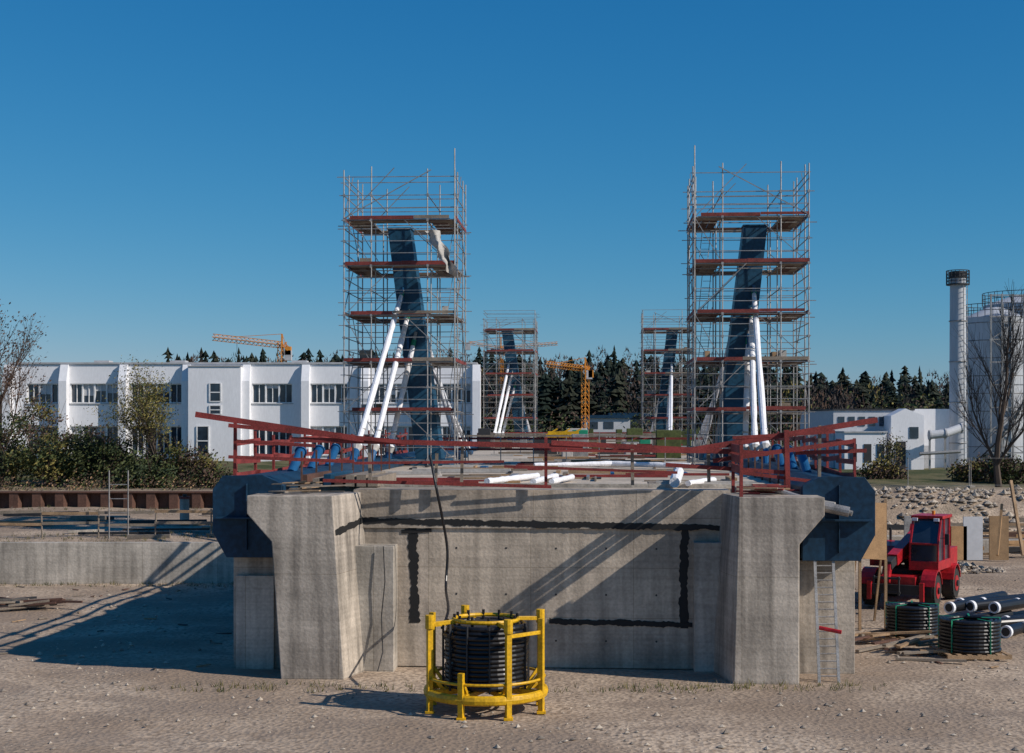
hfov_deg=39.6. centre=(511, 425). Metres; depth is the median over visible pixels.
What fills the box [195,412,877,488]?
timber guard rail
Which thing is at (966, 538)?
formwork panels
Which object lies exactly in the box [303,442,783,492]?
bridge deck
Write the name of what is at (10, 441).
shrub
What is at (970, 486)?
fence
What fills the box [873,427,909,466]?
spring tree
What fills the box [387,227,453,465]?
bridge pylon
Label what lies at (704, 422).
stay cable
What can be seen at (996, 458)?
bare tree
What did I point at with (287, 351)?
tower crane
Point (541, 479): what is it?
wrapped pipe
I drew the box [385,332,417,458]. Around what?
stay cable
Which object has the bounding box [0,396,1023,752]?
ground
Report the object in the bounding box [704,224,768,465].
bridge pylon
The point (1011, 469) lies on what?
shrub
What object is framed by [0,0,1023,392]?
sky
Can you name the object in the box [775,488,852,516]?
steel pipe
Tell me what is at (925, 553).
telehandler
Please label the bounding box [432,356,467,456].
stay cable
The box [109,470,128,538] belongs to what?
scaffold frame
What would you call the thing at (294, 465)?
anchor tube
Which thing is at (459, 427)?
stay cable
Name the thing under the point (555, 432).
hydraulic jack station
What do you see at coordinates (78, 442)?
shrub
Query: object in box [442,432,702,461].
site railing
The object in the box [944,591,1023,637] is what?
drainage pipe stack
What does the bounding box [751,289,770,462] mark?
stay cable
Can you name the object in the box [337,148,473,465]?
scaffold tower
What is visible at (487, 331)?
scaffold tower
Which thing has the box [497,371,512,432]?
stay cable
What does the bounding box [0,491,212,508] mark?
sheet pile wall
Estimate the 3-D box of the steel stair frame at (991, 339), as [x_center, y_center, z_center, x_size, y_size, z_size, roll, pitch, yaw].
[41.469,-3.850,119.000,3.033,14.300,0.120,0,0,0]
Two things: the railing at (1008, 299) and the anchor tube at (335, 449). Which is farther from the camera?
the railing at (1008, 299)
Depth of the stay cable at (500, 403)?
121.64 m
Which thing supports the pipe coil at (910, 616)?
on the ground
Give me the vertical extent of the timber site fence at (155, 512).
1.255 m
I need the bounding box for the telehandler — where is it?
[861,511,960,604]
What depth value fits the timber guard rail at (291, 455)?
43.92 m
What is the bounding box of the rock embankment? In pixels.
[873,484,1023,532]
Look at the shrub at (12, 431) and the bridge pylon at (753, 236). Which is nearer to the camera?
the bridge pylon at (753, 236)
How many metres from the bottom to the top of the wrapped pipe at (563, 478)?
0.178 m
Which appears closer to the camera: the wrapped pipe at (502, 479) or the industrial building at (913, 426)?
the wrapped pipe at (502, 479)
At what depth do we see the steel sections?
38.66 m
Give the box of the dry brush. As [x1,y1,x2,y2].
[0,467,229,490]
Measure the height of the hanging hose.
4.074 m
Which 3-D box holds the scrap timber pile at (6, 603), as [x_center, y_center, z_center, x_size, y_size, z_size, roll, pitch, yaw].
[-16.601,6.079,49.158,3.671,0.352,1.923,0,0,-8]
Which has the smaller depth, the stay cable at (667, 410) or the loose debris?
the loose debris
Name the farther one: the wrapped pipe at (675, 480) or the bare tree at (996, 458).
the bare tree at (996, 458)
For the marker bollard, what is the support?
on the ground
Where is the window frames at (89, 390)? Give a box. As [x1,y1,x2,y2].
[27,383,471,455]
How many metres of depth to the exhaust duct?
100.83 m
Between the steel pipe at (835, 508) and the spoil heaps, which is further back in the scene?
the spoil heaps
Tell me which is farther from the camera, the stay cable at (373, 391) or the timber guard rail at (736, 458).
the stay cable at (373, 391)
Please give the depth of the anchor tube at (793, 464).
43.59 m
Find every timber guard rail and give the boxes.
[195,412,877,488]
[237,429,407,484]
[728,443,742,496]
[736,431,855,483]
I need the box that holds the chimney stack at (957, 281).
[946,269,969,467]
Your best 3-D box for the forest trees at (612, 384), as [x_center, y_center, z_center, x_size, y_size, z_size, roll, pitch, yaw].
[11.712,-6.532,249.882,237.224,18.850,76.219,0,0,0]
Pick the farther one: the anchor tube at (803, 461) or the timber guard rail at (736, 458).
the anchor tube at (803, 461)
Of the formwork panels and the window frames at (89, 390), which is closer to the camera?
the formwork panels
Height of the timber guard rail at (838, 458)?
1.537 m
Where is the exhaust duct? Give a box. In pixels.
[919,423,963,468]
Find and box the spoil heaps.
[958,561,1006,573]
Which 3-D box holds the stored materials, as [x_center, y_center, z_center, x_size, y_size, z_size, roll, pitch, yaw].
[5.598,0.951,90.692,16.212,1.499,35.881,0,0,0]
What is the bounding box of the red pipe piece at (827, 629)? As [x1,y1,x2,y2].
[819,626,841,633]
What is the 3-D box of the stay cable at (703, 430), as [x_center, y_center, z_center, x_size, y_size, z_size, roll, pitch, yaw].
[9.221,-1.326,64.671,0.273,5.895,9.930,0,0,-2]
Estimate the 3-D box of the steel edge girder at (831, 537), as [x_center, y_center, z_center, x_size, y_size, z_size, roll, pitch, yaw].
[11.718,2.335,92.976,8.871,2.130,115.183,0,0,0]
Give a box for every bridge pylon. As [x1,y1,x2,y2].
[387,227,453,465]
[501,331,532,442]
[656,332,677,429]
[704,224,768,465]
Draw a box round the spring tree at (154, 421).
[87,354,179,465]
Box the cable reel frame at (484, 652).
[423,605,547,720]
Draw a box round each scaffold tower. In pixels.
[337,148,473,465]
[480,310,539,431]
[637,309,698,430]
[678,145,816,465]
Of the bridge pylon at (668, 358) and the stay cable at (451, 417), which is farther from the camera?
the bridge pylon at (668, 358)
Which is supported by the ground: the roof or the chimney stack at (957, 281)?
the chimney stack at (957, 281)
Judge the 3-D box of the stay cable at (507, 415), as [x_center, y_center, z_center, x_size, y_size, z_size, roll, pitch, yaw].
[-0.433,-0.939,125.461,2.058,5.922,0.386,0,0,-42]
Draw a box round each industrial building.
[579,415,631,431]
[604,413,656,431]
[800,408,949,469]
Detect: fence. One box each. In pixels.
[0,509,212,537]
[904,458,974,487]
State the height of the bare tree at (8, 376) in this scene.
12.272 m
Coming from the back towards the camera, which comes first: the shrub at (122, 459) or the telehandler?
the shrub at (122, 459)
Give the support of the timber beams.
on the ground
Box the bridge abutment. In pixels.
[234,487,854,684]
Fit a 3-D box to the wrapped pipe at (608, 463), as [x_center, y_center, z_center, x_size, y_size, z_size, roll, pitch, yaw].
[3.887,1.524,55.338,6.064,0.265,1.194,0,0,4]
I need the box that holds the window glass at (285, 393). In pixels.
[29,384,469,453]
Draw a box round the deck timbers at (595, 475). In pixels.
[388,451,752,483]
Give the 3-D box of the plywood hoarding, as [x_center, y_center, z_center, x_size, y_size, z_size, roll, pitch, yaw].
[11.240,4.326,44.736,0.998,4.048,1.592,0,0,0]
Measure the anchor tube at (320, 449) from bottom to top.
0.910 m
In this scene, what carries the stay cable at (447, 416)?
attached to the bridge deck
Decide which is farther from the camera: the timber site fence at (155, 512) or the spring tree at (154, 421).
the spring tree at (154, 421)
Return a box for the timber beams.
[0,511,214,538]
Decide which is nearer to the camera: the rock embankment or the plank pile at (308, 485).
the plank pile at (308, 485)
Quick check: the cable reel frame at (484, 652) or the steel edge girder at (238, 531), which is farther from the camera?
the steel edge girder at (238, 531)
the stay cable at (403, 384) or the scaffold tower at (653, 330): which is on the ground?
the scaffold tower at (653, 330)
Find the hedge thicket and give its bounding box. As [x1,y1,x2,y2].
[481,386,948,445]
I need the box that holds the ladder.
[813,561,839,682]
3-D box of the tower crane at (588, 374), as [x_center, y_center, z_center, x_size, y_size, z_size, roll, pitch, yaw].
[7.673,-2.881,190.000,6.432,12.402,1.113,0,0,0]
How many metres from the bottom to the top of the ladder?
3.182 m
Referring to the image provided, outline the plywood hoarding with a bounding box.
[855,499,886,629]
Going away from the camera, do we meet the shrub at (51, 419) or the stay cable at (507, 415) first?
the shrub at (51, 419)
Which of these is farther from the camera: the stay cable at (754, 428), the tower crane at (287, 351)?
the tower crane at (287, 351)
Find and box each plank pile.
[268,481,351,492]
[736,484,798,493]
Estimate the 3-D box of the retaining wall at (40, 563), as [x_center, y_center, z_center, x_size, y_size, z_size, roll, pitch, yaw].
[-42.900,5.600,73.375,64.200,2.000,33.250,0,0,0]
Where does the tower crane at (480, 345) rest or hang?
on the ground
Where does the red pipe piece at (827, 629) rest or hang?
attached to the bridge abutment
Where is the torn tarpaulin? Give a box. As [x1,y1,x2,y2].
[425,229,460,282]
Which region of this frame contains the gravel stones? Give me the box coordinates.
[0,540,1023,752]
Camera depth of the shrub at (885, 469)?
87.38 m
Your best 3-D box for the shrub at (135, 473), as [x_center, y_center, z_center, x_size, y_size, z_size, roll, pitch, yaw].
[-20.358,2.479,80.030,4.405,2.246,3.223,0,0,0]
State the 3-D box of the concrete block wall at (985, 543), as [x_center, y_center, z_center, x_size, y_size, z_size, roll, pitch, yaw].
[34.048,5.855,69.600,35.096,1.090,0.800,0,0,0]
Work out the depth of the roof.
109.88 m
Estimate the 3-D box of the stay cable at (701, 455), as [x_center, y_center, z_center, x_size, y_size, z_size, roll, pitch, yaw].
[9.170,-1.743,63.127,0.273,6.933,6.922,0,0,-6]
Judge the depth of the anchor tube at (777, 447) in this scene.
46.66 m
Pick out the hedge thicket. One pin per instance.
(560, 425)
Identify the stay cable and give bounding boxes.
[349,291,403,461]
[371,309,409,460]
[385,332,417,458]
[429,341,460,460]
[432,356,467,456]
[433,368,472,454]
[493,364,509,432]
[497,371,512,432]
[501,381,515,432]
[666,382,668,429]
[668,376,669,429]
[670,362,672,429]
[690,370,723,454]
[695,354,725,457]
[699,341,727,459]
[742,330,749,449]
[749,307,759,460]
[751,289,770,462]
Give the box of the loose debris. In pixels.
[0,586,998,668]
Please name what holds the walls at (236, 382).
on the ground
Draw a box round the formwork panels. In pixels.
[904,480,1023,559]
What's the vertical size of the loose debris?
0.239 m
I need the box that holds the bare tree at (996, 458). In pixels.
[948,279,1023,486]
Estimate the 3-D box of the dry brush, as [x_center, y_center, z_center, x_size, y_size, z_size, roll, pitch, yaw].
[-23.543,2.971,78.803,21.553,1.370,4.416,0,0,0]
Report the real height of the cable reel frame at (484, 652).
2.150 m
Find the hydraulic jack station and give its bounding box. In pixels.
[546,428,580,434]
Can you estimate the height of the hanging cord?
3.158 m
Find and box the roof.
[9,360,481,371]
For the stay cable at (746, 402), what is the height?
5.949 m
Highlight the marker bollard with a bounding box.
[179,494,189,524]
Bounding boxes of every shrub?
[0,389,77,474]
[0,408,34,473]
[0,408,60,484]
[0,427,97,486]
[34,420,131,481]
[44,431,116,486]
[54,427,145,486]
[85,432,171,485]
[110,450,187,488]
[154,436,227,484]
[174,461,237,488]
[856,451,908,479]
[945,452,1001,480]
[979,445,1023,484]
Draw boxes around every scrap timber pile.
[0,596,82,609]
[855,629,966,661]
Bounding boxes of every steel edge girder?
[213,446,477,557]
[685,445,874,560]
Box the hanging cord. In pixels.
[377,546,385,670]
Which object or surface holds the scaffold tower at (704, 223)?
on the ground
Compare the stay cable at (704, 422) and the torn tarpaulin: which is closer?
the torn tarpaulin
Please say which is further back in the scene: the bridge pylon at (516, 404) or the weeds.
the bridge pylon at (516, 404)
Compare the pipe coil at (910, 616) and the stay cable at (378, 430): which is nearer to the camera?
the pipe coil at (910, 616)
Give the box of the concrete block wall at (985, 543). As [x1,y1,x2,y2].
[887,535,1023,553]
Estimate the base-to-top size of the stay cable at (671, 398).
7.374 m
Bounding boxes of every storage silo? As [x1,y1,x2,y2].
[966,302,1023,462]
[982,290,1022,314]
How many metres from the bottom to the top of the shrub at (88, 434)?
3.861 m
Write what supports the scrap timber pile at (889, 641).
on the ground
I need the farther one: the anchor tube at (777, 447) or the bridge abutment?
the anchor tube at (777, 447)
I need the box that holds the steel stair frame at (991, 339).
[989,294,1023,461]
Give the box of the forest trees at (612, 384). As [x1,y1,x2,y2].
[0,345,948,436]
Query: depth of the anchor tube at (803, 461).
40.89 m
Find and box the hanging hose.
[429,455,449,628]
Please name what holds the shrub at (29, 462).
on the ground
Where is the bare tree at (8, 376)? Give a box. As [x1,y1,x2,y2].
[0,299,50,482]
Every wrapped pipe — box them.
[484,473,539,482]
[530,473,558,482]
[534,461,690,467]
[549,474,574,482]
[669,467,683,487]
[685,477,716,485]
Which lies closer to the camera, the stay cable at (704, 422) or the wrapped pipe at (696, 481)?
the wrapped pipe at (696, 481)
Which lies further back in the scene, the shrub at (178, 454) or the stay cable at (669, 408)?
the stay cable at (669, 408)
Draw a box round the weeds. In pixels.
[0,505,886,693]
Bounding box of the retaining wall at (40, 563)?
[0,542,233,584]
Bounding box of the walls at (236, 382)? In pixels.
[2,364,480,460]
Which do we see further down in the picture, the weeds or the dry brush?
the weeds
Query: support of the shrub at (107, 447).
on the ground
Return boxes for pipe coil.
[885,600,938,641]
[929,613,1011,658]
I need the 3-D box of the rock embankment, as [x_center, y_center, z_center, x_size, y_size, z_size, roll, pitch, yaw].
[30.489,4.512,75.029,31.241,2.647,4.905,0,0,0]
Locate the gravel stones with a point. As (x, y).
(721, 746)
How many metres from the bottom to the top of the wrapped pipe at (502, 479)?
0.196 m
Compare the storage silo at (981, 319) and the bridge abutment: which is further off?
the storage silo at (981, 319)
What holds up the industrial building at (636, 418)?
on the ground
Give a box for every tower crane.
[212,334,291,361]
[466,337,557,422]
[546,358,593,429]
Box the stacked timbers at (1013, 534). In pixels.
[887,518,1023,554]
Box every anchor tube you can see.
[287,446,306,470]
[307,445,324,467]
[324,444,340,465]
[771,444,783,465]
[782,445,797,468]
[794,446,811,471]
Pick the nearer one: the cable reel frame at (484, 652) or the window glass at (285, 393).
the cable reel frame at (484, 652)
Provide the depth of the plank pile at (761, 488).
35.97 m
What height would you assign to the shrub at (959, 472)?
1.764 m
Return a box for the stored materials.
[477,428,698,457]
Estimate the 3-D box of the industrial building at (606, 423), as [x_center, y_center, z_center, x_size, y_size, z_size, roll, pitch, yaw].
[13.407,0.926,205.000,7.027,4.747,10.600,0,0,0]
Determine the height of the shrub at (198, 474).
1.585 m
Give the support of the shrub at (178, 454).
on the ground
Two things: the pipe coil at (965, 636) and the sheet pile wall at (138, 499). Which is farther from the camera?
the sheet pile wall at (138, 499)
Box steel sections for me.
[303,470,395,486]

